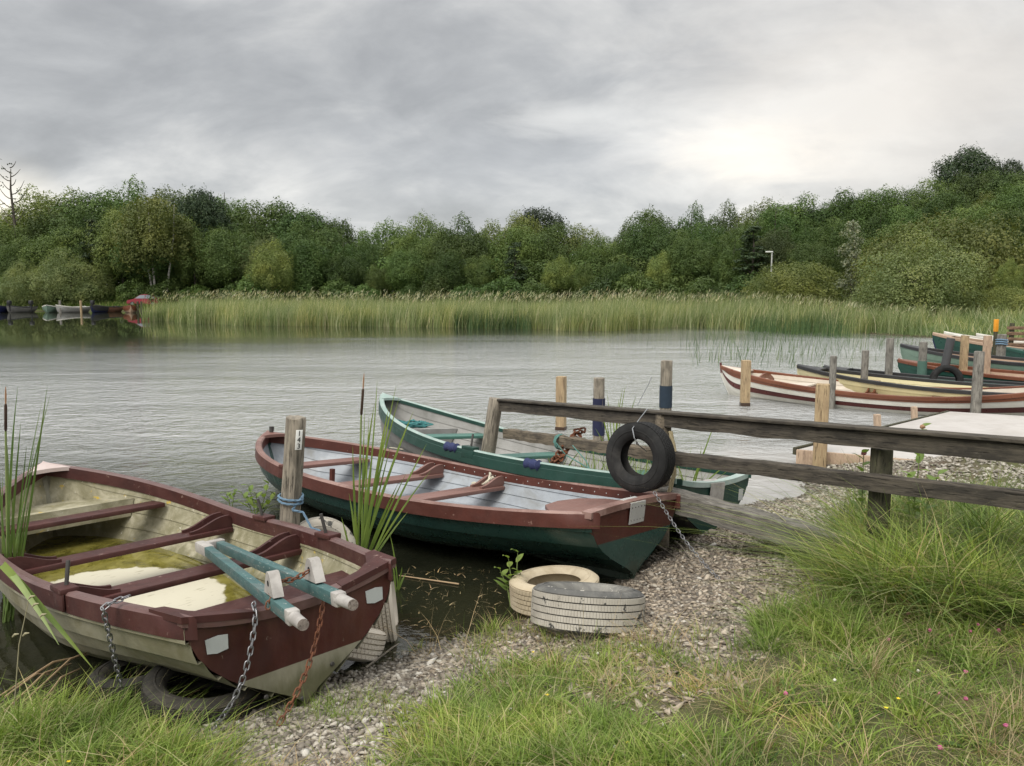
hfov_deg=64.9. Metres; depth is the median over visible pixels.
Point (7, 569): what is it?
bent reed
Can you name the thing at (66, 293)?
shrub
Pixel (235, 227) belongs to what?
tree
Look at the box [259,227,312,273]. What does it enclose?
tree
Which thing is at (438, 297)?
reed plumes
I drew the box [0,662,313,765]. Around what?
lawn grass
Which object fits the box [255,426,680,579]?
rowing boat
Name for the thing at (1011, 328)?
jetty railing
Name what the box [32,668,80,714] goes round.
dead reed stalk
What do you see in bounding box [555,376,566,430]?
mooring post
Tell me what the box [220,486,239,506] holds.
water plant
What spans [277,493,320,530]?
rope
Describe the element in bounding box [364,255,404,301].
undergrowth bush
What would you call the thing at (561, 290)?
undergrowth bush
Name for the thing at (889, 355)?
mooring post
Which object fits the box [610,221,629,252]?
tree
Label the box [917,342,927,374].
mooring post
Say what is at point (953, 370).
tyre
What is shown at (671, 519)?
chain
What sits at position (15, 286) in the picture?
willow bush
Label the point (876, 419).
timber stub
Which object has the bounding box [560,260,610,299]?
undergrowth bush
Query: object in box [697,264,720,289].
undergrowth bush
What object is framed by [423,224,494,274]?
tree
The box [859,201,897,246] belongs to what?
tree
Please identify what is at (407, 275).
bush
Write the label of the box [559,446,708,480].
fence weeds
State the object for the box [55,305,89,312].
rowing boat
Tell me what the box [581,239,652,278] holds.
tree
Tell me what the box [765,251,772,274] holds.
street lamp
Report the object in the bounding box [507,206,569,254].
pine tree
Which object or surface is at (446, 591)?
floating flecks
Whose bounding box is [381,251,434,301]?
undergrowth bush
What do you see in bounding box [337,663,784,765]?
lawn grass
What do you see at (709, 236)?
tree
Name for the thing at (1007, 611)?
long grass
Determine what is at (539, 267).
undergrowth bush
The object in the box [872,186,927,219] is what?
tree
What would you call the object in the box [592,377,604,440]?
mooring post
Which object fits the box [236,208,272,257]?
tree
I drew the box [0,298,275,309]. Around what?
bank grass
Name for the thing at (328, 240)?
tree
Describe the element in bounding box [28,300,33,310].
outboard engine
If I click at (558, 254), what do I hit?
tree
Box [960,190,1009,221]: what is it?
tree
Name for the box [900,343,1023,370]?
rowing boat
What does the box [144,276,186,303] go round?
shrub
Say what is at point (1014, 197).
tree
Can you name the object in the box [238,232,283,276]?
tree
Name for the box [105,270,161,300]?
undergrowth bush
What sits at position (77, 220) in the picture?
tree
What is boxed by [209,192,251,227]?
tree
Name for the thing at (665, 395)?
mooring post
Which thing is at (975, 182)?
tree
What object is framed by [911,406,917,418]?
timber stub
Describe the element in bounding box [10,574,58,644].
bent reed
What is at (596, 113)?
sky
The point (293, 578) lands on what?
chain
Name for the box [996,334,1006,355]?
mooring post
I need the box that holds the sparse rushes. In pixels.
[680,317,924,368]
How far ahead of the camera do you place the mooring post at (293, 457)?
5.41 m
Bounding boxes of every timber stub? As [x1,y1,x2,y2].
[873,414,880,425]
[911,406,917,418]
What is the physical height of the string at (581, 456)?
0.315 m
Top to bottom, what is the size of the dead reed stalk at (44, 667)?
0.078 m
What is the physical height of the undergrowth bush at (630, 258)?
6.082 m
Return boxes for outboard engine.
[6,300,11,310]
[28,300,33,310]
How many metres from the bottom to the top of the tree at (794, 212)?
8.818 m
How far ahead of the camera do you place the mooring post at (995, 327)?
19.57 m
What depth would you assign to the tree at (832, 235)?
67.78 m
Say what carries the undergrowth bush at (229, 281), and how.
on the ground at (40, 649)
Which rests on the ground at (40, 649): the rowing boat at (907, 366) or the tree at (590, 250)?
the tree at (590, 250)
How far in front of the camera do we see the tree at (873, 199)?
73.47 m
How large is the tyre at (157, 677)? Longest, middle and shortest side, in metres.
0.570 x 0.570 x 0.203 m
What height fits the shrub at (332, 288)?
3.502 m
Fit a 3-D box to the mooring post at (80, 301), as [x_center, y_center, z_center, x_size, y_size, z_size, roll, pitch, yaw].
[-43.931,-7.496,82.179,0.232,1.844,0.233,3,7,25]
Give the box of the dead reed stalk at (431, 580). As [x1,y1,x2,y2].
[399,575,458,584]
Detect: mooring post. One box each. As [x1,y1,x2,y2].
[79,300,82,312]
[279,415,305,524]
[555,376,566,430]
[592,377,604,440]
[659,360,672,410]
[739,360,750,405]
[812,383,829,467]
[829,356,836,408]
[860,350,868,378]
[885,338,893,374]
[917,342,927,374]
[940,337,954,365]
[959,335,969,370]
[970,351,984,412]
[983,335,991,373]
[992,319,998,354]
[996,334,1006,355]
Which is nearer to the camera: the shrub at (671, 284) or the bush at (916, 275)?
the bush at (916, 275)
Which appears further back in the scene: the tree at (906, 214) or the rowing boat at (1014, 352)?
the tree at (906, 214)
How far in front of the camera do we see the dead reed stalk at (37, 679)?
3.95 m
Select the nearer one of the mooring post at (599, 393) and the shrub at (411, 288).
the mooring post at (599, 393)
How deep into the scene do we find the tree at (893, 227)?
58.60 m
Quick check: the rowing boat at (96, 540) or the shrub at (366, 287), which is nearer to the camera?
the rowing boat at (96, 540)
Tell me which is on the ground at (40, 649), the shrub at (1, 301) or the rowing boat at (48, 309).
the shrub at (1, 301)
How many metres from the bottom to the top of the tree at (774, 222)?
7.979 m
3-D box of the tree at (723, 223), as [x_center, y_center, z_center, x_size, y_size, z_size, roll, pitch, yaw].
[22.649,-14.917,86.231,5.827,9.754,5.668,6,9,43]
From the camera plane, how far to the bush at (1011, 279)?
43.41 m
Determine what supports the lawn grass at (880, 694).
on the ground at (40, 649)
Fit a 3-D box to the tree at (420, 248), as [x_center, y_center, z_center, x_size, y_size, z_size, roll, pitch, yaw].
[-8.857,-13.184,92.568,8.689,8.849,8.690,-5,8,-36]
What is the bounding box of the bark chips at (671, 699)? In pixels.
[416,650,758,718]
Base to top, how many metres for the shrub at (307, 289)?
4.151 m
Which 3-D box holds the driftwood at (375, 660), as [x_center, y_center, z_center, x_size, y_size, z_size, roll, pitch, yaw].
[-0.646,1.510,4.640,0.011,0.079,0.745,2,7,20]
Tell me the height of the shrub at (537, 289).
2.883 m
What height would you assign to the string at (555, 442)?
0.264 m
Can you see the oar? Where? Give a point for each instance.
(283, 609)
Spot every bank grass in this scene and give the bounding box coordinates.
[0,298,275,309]
[865,286,1023,337]
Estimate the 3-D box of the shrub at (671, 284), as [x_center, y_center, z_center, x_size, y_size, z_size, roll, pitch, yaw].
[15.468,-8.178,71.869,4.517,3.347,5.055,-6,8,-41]
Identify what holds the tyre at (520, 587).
on the ground at (40, 649)
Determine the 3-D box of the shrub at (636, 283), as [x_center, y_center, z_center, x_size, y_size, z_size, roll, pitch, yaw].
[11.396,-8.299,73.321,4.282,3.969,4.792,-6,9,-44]
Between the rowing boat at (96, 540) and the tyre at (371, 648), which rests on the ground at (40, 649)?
the tyre at (371, 648)
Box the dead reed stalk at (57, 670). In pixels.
[19,652,86,706]
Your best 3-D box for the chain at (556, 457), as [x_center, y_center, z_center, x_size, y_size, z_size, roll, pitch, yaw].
[0.486,0.603,7.343,0.376,0.408,0.098,0,6,0]
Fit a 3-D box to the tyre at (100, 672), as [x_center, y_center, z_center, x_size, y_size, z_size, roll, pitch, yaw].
[-1.860,1.496,4.071,0.500,0.173,0.500,-4,4,27]
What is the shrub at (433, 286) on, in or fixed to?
on the ground at (40, 649)
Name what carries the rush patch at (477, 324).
on the lake water
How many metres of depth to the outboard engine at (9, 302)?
81.38 m
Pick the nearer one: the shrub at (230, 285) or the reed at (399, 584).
the reed at (399, 584)
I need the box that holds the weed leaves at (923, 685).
[511,615,1023,757]
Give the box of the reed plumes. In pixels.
[151,286,967,313]
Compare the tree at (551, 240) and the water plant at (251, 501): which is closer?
the water plant at (251, 501)
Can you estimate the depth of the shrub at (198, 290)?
91.15 m
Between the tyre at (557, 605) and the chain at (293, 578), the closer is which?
the chain at (293, 578)
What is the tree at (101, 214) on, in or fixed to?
on the ground at (40, 649)
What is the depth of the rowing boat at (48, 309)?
82.01 m
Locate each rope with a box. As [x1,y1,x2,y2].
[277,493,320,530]
[471,472,494,484]
[667,431,676,491]
[995,339,1007,344]
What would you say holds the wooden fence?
on the ground at (40, 649)
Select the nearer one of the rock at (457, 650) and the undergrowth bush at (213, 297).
the rock at (457, 650)
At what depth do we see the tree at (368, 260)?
94.49 m
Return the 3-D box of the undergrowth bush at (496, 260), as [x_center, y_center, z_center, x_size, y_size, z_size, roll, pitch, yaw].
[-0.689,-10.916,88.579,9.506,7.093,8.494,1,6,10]
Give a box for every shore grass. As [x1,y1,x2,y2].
[197,678,427,758]
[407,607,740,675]
[661,558,805,625]
[836,474,1018,513]
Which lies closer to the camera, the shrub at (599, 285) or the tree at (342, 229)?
the shrub at (599, 285)
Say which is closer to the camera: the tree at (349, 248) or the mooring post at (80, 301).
the mooring post at (80, 301)
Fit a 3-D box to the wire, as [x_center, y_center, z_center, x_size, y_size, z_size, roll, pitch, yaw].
[0.983,0.370,6.072,0.065,0.304,0.435,3,7,26]
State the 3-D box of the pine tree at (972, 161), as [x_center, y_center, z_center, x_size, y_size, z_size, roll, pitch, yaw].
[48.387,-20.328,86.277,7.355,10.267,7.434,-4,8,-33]
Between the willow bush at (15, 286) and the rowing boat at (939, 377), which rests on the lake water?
the rowing boat at (939, 377)
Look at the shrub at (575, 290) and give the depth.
78.30 m
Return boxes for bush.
[0,255,66,305]
[23,245,118,305]
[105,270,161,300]
[120,272,165,290]
[155,269,219,300]
[197,277,231,300]
[215,259,240,299]
[244,237,294,303]
[312,251,350,301]
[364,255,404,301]
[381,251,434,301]
[384,246,426,290]
[472,255,540,300]
[502,259,568,301]
[543,262,577,300]
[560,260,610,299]
[602,253,653,299]
[631,254,670,299]
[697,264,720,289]
[736,258,858,306]
[827,259,842,283]
[830,223,1005,317]
[841,207,1023,306]
[962,283,1023,314]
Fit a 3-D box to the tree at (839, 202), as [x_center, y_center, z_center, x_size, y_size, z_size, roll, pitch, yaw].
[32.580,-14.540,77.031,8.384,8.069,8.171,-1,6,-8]
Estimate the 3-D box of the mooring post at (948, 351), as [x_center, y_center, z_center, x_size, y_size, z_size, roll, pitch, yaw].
[9.313,-0.252,17.381,0.183,1.458,0.183,9,6,-1]
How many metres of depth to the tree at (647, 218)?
87.16 m
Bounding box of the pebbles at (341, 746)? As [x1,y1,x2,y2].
[171,625,496,765]
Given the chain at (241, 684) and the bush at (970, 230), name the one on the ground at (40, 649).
the bush at (970, 230)
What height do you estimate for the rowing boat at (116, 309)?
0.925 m
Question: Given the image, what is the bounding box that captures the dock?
[793,411,1023,465]
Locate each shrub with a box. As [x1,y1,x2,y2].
[0,274,11,302]
[53,279,77,300]
[71,280,115,304]
[111,276,158,303]
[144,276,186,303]
[175,284,215,302]
[217,281,262,302]
[228,271,289,302]
[283,274,317,302]
[318,278,357,301]
[351,283,382,302]
[398,284,427,301]
[418,276,459,303]
[449,283,482,302]
[472,276,527,303]
[517,281,556,303]
[570,285,591,302]
[576,272,623,302]
[613,270,662,301]
[658,272,707,302]
[679,275,733,303]
[723,271,768,302]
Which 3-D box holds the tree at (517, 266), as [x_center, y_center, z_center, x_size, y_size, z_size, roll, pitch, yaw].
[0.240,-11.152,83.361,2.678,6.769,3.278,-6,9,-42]
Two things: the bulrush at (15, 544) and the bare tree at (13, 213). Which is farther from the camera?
the bare tree at (13, 213)
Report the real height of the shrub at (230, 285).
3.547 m
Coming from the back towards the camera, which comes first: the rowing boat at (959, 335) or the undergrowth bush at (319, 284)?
the undergrowth bush at (319, 284)
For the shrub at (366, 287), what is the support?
on the ground at (40, 649)
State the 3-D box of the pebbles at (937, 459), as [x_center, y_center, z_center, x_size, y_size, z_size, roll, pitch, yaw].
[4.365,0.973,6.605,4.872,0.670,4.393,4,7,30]
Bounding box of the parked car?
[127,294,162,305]
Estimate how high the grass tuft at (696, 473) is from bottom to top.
0.783 m
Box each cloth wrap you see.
[443,441,459,452]
[523,458,541,470]
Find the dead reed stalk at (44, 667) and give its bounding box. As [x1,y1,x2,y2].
[0,654,87,695]
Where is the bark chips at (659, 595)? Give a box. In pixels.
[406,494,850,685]
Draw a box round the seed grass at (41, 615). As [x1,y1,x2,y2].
[12,595,45,705]
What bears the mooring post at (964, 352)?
in the lake water
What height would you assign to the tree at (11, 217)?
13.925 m
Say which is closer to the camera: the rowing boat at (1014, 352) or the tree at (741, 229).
the rowing boat at (1014, 352)
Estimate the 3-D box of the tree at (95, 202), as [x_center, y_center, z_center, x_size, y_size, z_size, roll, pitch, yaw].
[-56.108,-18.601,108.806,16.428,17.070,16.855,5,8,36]
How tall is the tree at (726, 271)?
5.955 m
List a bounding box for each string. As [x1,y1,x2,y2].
[553,434,587,467]
[572,445,588,467]
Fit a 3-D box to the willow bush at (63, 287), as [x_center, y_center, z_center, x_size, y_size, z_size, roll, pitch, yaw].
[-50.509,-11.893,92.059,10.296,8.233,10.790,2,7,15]
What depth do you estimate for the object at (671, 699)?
3.51 m
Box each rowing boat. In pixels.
[0,305,7,312]
[0,461,395,705]
[6,305,37,312]
[42,305,56,312]
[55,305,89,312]
[90,305,112,312]
[97,305,123,311]
[122,305,136,312]
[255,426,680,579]
[378,392,750,533]
[720,363,1023,415]
[796,364,1023,396]
[823,365,1023,384]
[897,358,1023,381]
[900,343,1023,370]
[932,332,1023,354]
[943,331,1023,342]
[976,333,1023,341]
[1006,346,1023,357]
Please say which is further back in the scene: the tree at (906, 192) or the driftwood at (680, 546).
the tree at (906, 192)
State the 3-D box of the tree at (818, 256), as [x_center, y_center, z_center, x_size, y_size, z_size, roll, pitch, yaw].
[24.103,-9.101,64.471,4.503,4.878,4.440,-3,7,-25]
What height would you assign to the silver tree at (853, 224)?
6.240 m
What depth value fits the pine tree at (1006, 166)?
81.36 m
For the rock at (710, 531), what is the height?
0.051 m
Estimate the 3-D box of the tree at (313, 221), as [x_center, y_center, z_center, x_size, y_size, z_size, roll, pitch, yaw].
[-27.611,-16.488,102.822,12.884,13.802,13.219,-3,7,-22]
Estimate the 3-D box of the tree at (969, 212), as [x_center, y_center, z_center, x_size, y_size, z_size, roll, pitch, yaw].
[32.156,-10.122,58.787,7.175,6.040,6.647,4,7,29]
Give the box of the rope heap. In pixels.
[397,419,433,427]
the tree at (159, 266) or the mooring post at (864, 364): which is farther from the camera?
the tree at (159, 266)
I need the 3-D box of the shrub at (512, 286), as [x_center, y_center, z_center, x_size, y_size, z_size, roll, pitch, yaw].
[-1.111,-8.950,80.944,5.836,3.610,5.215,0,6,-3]
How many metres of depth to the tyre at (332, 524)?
5.55 m
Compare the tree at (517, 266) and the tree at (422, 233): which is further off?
the tree at (422, 233)
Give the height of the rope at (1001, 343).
0.156 m
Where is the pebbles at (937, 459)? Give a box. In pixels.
[755,456,1023,525]
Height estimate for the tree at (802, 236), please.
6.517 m
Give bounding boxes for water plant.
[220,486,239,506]
[235,480,274,513]
[493,548,526,612]
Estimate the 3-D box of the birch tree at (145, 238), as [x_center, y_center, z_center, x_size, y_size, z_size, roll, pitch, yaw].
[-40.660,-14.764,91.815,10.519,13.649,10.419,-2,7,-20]
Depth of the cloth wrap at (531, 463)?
7.15 m
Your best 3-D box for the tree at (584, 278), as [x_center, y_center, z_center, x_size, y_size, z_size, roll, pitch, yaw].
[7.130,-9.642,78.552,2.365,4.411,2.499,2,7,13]
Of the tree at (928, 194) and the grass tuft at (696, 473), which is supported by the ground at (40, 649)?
the tree at (928, 194)
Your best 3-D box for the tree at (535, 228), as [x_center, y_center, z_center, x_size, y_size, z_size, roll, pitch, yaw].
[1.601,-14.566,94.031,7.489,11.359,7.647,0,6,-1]
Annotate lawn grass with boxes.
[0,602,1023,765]
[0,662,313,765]
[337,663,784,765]
[685,575,951,660]
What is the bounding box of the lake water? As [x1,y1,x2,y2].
[0,311,933,560]
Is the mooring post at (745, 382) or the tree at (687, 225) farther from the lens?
the tree at (687, 225)
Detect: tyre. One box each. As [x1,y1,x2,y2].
[87,659,192,708]
[140,665,266,730]
[300,517,355,543]
[347,628,386,662]
[371,582,398,645]
[509,565,598,616]
[530,581,644,636]
[606,422,675,492]
[929,365,963,381]
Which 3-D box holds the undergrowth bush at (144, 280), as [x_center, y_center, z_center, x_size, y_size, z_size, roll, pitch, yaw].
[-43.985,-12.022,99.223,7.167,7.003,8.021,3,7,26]
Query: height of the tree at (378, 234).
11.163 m
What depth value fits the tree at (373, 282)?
89.96 m
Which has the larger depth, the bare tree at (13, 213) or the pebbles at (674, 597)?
the bare tree at (13, 213)
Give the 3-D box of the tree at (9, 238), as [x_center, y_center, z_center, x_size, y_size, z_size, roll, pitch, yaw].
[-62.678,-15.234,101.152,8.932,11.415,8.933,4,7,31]
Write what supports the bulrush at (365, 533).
on the lake water
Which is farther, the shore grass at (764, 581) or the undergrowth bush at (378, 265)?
the undergrowth bush at (378, 265)
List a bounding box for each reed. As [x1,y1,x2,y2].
[0,562,92,667]
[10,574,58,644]
[390,536,405,596]
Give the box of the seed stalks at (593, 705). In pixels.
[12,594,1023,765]
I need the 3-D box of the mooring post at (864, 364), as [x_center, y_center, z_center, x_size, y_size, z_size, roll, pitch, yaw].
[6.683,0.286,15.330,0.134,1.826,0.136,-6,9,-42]
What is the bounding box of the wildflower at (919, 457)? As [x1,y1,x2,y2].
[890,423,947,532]
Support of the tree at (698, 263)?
on the ground at (40, 649)
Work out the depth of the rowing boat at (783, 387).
13.77 m
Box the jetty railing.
[1006,323,1023,345]
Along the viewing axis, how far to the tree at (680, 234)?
77.73 m
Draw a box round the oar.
[195,538,357,630]
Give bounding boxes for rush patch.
[452,303,532,329]
[742,300,858,338]
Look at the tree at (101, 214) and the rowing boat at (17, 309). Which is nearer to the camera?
the rowing boat at (17, 309)
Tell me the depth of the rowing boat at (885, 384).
15.03 m
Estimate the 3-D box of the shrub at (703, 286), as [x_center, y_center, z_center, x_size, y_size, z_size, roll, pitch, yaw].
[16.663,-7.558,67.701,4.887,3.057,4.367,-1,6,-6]
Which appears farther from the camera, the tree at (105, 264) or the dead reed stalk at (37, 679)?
the tree at (105, 264)
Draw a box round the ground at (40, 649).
[0,253,1023,765]
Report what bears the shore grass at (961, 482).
on the ground at (40, 649)
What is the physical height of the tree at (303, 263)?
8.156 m
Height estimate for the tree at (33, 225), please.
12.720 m
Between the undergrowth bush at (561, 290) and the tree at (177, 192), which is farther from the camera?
the tree at (177, 192)
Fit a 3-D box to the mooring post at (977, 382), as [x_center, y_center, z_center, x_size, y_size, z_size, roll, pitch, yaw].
[7.029,0.529,12.226,0.148,2.032,0.149,0,6,0]
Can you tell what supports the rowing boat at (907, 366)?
on the lake water
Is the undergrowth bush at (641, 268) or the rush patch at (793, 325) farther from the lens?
the undergrowth bush at (641, 268)
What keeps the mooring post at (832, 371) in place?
on the ground at (40, 649)
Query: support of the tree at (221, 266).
on the ground at (40, 649)
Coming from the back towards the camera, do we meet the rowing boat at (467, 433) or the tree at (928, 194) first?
the tree at (928, 194)
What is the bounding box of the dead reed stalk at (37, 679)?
[3,663,71,711]
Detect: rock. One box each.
[446,648,462,654]
[708,529,717,534]
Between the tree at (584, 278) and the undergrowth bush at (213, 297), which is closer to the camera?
the tree at (584, 278)
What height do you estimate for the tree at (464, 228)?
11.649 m
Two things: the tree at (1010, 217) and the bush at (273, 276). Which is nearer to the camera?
the tree at (1010, 217)
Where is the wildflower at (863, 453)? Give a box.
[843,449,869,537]
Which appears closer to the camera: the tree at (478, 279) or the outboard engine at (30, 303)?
the outboard engine at (30, 303)
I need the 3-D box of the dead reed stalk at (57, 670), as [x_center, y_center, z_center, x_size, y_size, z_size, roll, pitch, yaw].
[-2.281,1.468,4.092,0.012,0.078,0.732,0,6,0]
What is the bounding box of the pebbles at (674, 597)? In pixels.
[408,494,844,682]
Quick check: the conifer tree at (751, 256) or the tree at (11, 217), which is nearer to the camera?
the conifer tree at (751, 256)
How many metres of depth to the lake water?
17.71 m
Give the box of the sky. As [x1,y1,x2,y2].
[0,0,1023,254]
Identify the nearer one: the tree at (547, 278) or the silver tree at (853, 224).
the silver tree at (853, 224)
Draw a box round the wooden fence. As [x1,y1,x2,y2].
[481,397,1023,558]
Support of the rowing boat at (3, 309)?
on the lake water
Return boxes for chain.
[100,594,130,686]
[211,601,257,731]
[265,569,309,609]
[276,600,324,725]
[550,427,585,463]
[653,491,719,578]
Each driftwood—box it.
[365,626,428,668]
[657,545,675,557]
[674,541,690,558]
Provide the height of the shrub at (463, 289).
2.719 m
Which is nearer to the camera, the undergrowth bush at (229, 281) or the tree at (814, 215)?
the tree at (814, 215)
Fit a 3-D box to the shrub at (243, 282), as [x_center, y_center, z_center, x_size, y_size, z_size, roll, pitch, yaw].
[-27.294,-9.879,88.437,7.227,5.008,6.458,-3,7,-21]
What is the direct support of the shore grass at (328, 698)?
on the ground at (40, 649)
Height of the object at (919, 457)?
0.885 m
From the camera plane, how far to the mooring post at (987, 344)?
17.19 m
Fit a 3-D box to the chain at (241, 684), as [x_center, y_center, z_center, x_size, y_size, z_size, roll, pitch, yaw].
[-1.198,1.259,3.555,0.126,0.522,0.248,5,8,37]
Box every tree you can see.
[0,159,27,240]
[0,183,59,235]
[0,204,23,235]
[0,215,35,267]
[0,233,50,281]
[2,224,94,277]
[5,186,93,236]
[19,207,68,255]
[37,186,133,234]
[40,200,108,278]
[72,219,113,283]
[81,204,129,299]
[81,205,149,291]
[100,173,147,217]
[103,209,162,280]
[105,192,202,297]
[107,217,195,286]
[116,183,179,220]
[135,209,238,283]
[140,185,237,228]
[167,182,233,236]
[170,216,218,293]
[193,220,244,281]
[193,224,265,299]
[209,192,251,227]
[224,196,298,243]
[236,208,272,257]
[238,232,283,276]
[248,200,332,250]
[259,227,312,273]
[277,236,335,293]
[287,218,348,259]
[290,208,362,250]
[320,250,369,301]
[330,241,361,266]
[349,228,377,264]
[349,237,389,279]
[352,217,408,295]
[364,265,396,296]
[379,225,430,262]
[393,210,446,246]
[401,231,464,301]
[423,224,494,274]
[423,246,471,291]
[435,211,479,248]
[456,253,496,289]
[469,229,504,277]
[471,218,506,275]
[481,221,557,301]
[495,209,554,253]
[502,242,528,292]
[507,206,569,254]
[520,219,585,272]
[540,254,577,299]
[550,245,572,269]
[562,223,605,258]
[568,232,619,279]
[573,262,594,293]
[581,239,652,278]
[601,256,637,289]
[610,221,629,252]
[616,204,677,254]
[617,217,677,267]
[644,251,679,298]
[662,225,704,270]
[664,233,718,286]
[670,199,711,239]
[686,218,735,265]
[702,199,740,242]
[711,235,755,287]
[714,216,779,265]
[725,197,778,237]
[732,225,769,280]
[744,224,801,285]
[751,208,796,253]
[752,191,830,250]
[786,239,840,279]
[787,217,822,256]
[792,198,845,245]
[805,213,872,266]
[813,186,878,244]
[834,220,864,299]
[836,238,868,280]
[837,183,911,240]
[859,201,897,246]
[859,218,919,273]
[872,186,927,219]
[877,201,928,234]
[902,173,975,219]
[911,187,972,239]
[912,201,1006,261]
[929,144,998,194]
[933,168,1003,208]
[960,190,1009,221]
[965,166,1023,209]
[969,206,1023,262]
[975,178,1023,224]
[983,157,1023,178]
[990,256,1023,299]
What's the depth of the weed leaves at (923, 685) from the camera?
3.14 m
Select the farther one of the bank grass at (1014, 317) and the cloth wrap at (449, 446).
the bank grass at (1014, 317)
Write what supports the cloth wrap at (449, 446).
attached to the rowing boat at (467, 433)
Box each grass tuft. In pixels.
[596,385,634,440]
[678,432,725,480]
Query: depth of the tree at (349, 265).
90.14 m
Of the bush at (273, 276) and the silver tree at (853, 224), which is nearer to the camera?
the silver tree at (853, 224)
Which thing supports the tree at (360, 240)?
on the ground at (40, 649)
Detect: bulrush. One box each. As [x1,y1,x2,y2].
[0,387,49,636]
[341,376,429,551]
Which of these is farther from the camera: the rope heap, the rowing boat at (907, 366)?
the rowing boat at (907, 366)
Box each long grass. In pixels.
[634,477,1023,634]
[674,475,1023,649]
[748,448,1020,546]
[751,507,859,572]
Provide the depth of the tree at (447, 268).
84.90 m
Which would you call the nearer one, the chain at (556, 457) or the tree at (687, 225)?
the chain at (556, 457)
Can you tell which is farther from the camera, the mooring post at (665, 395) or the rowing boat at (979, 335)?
the rowing boat at (979, 335)
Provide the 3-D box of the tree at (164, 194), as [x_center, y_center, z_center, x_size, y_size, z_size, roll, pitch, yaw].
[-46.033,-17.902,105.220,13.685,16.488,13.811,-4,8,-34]
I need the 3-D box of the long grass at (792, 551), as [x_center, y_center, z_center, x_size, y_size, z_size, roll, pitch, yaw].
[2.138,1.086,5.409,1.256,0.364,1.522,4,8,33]
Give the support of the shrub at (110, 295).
on the ground at (40, 649)
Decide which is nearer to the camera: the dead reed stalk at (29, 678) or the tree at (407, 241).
the dead reed stalk at (29, 678)
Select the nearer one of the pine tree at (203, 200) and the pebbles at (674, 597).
the pebbles at (674, 597)
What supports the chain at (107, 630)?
hanging from the rowing boat at (96, 540)
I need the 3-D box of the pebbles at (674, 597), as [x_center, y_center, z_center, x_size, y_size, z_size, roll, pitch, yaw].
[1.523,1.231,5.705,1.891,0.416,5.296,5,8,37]
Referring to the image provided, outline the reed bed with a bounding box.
[136,287,963,334]
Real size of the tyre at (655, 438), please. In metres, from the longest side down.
0.524 x 0.524 x 0.172 m
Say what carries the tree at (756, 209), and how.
on the ground at (40, 649)
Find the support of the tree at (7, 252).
on the ground at (40, 649)
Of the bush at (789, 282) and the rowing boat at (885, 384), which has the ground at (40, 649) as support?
the bush at (789, 282)
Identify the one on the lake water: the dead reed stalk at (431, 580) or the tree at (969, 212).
the dead reed stalk at (431, 580)
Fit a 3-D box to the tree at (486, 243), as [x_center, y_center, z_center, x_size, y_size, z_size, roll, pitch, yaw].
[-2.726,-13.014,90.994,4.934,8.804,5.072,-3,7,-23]
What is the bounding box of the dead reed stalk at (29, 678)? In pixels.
[4,673,56,696]
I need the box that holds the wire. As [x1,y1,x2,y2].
[632,408,647,451]
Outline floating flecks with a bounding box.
[401,566,508,629]
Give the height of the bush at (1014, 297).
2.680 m
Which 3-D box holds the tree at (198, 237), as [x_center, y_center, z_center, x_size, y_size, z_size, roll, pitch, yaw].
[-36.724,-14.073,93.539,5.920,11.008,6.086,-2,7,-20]
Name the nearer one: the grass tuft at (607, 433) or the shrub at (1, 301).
the grass tuft at (607, 433)

